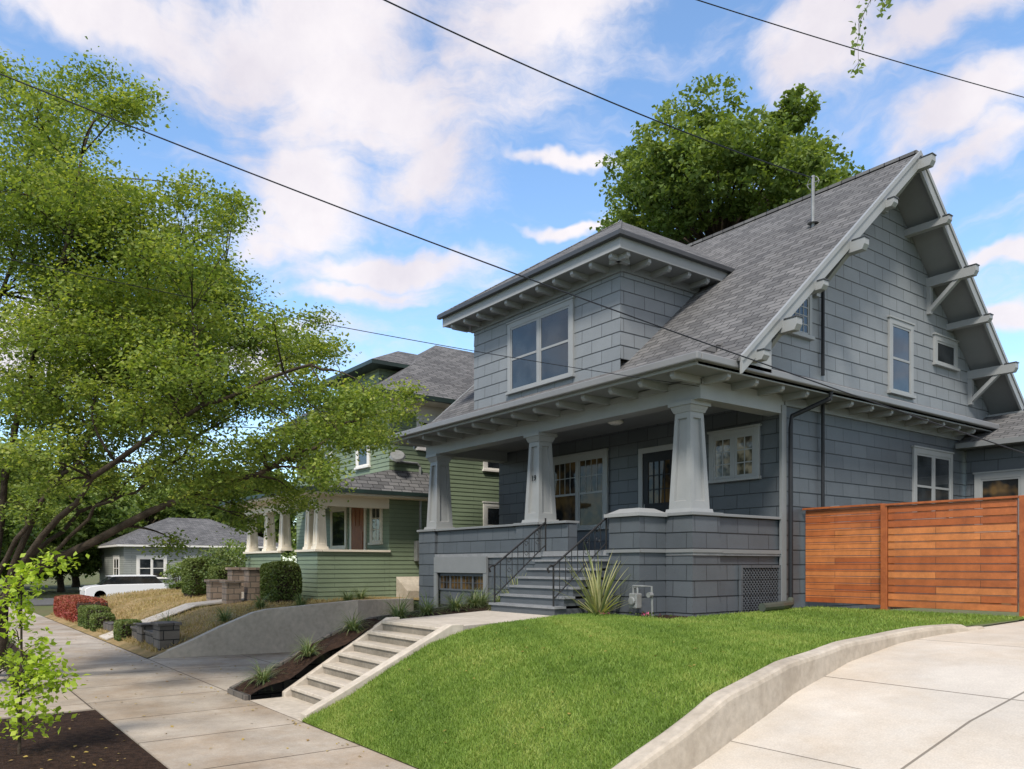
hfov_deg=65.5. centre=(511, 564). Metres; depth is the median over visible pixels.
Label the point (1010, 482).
window
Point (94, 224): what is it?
maple tree
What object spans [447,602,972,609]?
under house ground
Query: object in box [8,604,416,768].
pavement
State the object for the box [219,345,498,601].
house
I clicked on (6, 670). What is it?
shrub
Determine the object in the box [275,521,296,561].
shrub
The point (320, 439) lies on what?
window
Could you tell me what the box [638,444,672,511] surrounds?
door
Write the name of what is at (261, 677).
grass tuft
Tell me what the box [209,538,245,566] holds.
shrub
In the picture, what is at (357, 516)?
door
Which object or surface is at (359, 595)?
grass tuft
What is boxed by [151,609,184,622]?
grass tuft
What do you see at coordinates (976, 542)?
gate
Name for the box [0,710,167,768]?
mulch verge
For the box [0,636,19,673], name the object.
shrub
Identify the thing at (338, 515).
window
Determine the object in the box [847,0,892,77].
hanging branch
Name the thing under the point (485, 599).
grass tuft
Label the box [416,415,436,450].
window
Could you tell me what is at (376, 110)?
sky
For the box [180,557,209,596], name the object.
hedge
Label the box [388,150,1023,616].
house
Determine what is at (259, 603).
grass tuft
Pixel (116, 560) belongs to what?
window
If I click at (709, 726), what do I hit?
concrete curb
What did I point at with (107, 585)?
parked car
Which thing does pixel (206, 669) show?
garage driveway
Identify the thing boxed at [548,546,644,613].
spiky plant
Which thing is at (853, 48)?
overhead wire
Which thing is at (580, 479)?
door
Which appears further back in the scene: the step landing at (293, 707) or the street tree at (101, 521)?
the street tree at (101, 521)
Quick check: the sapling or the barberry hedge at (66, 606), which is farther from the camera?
the barberry hedge at (66, 606)
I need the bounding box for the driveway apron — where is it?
[0,667,94,718]
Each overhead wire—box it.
[0,73,1023,453]
[0,257,698,386]
[383,0,812,177]
[697,0,1023,97]
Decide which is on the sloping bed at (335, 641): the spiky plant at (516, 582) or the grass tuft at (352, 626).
the grass tuft at (352, 626)
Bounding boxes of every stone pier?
[204,579,225,600]
[219,580,243,603]
[225,567,243,596]
[242,567,260,600]
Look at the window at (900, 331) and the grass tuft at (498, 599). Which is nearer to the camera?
the grass tuft at (498, 599)
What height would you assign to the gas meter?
0.558 m
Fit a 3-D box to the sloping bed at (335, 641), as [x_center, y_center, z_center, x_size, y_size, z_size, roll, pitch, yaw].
[-3.020,1.385,12.360,2.400,1.039,0.800,0,0,-37]
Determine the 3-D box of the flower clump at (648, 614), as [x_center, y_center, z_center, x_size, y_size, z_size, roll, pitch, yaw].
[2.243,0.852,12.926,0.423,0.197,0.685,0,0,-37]
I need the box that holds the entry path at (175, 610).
[99,599,243,639]
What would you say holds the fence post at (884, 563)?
on the side lawn at (993, 621)
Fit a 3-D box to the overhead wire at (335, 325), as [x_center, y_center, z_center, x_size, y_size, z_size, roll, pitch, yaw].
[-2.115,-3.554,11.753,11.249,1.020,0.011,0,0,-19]
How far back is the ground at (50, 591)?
54.51 m
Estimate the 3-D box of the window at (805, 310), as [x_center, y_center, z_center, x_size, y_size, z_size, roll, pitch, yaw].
[5.559,-4.865,15.338,0.860,0.950,0.100,0,0,-37]
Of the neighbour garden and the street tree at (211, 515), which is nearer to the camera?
the neighbour garden
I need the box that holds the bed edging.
[227,688,250,700]
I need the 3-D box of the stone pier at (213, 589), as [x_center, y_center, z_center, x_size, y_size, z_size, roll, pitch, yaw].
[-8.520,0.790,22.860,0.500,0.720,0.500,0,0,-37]
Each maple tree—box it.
[0,36,433,668]
[589,72,865,244]
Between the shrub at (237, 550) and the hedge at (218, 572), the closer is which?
the hedge at (218, 572)
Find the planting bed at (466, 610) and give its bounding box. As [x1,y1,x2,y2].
[405,603,687,618]
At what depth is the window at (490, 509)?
25.20 m
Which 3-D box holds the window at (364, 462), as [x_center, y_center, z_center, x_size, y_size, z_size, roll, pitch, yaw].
[-4.590,-3.690,24.370,0.100,1.500,0.960,0,0,-37]
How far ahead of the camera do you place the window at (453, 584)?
19.53 m
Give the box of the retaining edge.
[229,603,467,699]
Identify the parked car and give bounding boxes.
[79,575,166,597]
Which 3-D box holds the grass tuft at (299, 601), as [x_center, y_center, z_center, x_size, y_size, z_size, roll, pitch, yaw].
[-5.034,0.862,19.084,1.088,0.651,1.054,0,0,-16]
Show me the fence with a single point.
(849, 546)
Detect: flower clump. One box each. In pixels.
[588,610,615,615]
[630,611,671,617]
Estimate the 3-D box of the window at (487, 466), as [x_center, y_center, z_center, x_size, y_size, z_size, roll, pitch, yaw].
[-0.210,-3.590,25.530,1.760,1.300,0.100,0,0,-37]
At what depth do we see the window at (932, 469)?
18.55 m
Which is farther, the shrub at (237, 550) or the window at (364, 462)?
the shrub at (237, 550)
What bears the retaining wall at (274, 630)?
on the ground at (50, 591)
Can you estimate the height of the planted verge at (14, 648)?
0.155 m
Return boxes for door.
[349,507,366,549]
[553,448,608,530]
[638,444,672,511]
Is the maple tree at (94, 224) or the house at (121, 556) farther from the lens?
the house at (121, 556)
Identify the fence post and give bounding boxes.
[880,504,889,609]
[1019,495,1023,619]
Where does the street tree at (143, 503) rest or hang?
on the ground at (50, 591)
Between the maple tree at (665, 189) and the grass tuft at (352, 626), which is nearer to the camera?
the grass tuft at (352, 626)
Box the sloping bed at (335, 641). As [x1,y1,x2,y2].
[234,618,382,694]
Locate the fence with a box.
[802,503,884,604]
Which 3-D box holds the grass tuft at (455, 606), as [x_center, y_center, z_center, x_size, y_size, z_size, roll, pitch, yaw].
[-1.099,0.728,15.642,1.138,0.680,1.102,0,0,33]
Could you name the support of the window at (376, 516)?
in the house at (366, 536)
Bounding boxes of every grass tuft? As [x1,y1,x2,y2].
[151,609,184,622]
[204,605,237,623]
[238,654,290,691]
[245,593,277,610]
[286,591,314,606]
[288,635,327,660]
[329,610,371,635]
[335,587,357,601]
[352,587,373,599]
[375,592,421,618]
[407,589,445,616]
[432,589,479,610]
[456,588,487,607]
[464,585,492,606]
[483,587,508,609]
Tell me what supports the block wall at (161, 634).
on the neighbour garden
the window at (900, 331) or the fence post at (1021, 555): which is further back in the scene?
the window at (900, 331)
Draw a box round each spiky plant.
[493,574,525,601]
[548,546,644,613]
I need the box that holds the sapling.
[0,548,91,754]
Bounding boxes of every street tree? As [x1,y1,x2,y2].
[0,491,50,566]
[0,500,86,593]
[8,476,139,591]
[9,469,39,484]
[46,460,138,586]
[75,482,196,544]
[154,463,296,556]
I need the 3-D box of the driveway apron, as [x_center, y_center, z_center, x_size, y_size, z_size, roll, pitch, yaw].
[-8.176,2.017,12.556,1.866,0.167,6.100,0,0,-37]
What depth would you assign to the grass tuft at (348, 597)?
20.37 m
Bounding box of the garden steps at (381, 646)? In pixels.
[282,617,463,718]
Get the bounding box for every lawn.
[670,607,1023,636]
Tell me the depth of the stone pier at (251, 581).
21.88 m
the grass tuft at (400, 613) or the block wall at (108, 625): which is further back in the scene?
the block wall at (108, 625)
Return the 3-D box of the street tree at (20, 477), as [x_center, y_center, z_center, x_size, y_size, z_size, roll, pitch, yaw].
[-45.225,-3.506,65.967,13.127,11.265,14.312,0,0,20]
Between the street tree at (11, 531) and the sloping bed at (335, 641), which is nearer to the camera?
the sloping bed at (335, 641)
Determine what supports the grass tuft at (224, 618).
on the neighbour garden
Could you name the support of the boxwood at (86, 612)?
on the neighbour garden
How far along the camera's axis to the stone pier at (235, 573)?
23.05 m
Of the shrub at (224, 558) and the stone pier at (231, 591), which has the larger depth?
the shrub at (224, 558)
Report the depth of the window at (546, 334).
18.21 m
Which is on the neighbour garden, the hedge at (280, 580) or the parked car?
the hedge at (280, 580)
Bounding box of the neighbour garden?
[44,588,398,657]
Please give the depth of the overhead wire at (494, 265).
10.70 m
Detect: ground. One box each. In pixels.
[0,569,1018,768]
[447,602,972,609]
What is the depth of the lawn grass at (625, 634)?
8.86 m
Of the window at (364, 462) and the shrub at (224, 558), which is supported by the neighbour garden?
the shrub at (224, 558)
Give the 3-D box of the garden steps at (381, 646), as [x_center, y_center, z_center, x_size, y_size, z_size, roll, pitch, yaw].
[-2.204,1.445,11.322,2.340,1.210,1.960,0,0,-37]
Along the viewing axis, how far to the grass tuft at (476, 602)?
16.67 m
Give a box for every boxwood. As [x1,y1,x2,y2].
[77,604,103,626]
[82,606,110,628]
[89,612,115,631]
[113,618,141,640]
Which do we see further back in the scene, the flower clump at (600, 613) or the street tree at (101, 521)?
the street tree at (101, 521)
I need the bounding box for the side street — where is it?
[11,598,53,605]
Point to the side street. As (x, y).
(42, 602)
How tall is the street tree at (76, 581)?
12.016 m
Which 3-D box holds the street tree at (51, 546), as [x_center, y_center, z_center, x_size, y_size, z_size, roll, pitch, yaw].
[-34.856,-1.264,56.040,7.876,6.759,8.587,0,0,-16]
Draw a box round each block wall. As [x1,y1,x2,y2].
[103,621,113,630]
[130,621,181,650]
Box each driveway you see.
[149,652,295,691]
[693,620,1023,768]
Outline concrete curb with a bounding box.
[611,624,984,768]
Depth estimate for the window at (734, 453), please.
15.93 m
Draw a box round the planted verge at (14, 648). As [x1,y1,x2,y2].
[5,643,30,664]
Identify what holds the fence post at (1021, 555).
on the side lawn at (993, 621)
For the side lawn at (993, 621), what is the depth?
11.84 m
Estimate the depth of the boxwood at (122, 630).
19.45 m
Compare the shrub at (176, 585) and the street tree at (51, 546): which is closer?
the shrub at (176, 585)
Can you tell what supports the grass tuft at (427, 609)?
on the planting bed at (466, 610)
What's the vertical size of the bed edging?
0.140 m
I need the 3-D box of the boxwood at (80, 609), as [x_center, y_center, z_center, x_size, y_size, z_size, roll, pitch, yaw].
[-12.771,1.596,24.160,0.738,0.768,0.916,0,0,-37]
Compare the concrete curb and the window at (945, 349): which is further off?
the window at (945, 349)
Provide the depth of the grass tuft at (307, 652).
12.23 m
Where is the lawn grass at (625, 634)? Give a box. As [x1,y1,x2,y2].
[301,605,1022,768]
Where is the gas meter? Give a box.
[628,585,653,615]
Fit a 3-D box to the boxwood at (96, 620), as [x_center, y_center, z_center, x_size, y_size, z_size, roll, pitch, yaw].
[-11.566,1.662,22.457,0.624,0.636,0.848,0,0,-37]
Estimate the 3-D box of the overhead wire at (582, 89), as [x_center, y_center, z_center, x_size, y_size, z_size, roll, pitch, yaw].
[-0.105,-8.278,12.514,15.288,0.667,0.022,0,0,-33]
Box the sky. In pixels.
[0,0,1023,562]
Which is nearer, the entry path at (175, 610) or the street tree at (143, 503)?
the entry path at (175, 610)
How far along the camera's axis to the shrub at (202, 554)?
27.64 m
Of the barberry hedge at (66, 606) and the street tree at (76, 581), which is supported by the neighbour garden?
the barberry hedge at (66, 606)
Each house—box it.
[97,518,277,588]
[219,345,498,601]
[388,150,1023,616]
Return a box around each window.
[113,555,119,574]
[136,555,167,578]
[320,439,332,475]
[329,507,347,548]
[354,420,370,469]
[368,508,382,544]
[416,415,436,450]
[439,573,482,606]
[482,462,498,472]
[482,501,498,525]
[505,296,574,395]
[707,424,761,483]
[788,295,814,340]
[887,315,915,399]
[911,445,953,519]
[932,332,959,371]
[973,468,1023,534]
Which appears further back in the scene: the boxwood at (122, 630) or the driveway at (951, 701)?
the boxwood at (122, 630)
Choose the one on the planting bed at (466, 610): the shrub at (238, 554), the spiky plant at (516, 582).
the spiky plant at (516, 582)
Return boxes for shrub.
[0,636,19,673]
[0,651,36,690]
[159,562,183,588]
[180,549,233,565]
[190,546,250,591]
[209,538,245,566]
[222,540,246,566]
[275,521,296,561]
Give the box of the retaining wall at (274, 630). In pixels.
[148,598,413,658]
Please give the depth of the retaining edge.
12.55 m
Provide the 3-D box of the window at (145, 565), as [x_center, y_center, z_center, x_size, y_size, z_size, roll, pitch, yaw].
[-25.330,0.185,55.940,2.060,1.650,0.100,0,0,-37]
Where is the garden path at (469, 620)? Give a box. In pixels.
[396,611,547,629]
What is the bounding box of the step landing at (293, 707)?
[250,696,326,731]
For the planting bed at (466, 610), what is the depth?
15.52 m
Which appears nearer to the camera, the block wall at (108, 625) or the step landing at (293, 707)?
the step landing at (293, 707)
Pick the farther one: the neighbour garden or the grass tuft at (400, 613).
the neighbour garden
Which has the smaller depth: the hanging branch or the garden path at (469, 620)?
the hanging branch
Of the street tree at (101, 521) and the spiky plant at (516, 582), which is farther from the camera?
the street tree at (101, 521)
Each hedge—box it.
[53,594,107,621]
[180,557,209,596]
[208,565,233,579]
[259,560,302,604]
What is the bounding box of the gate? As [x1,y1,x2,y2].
[885,495,1018,611]

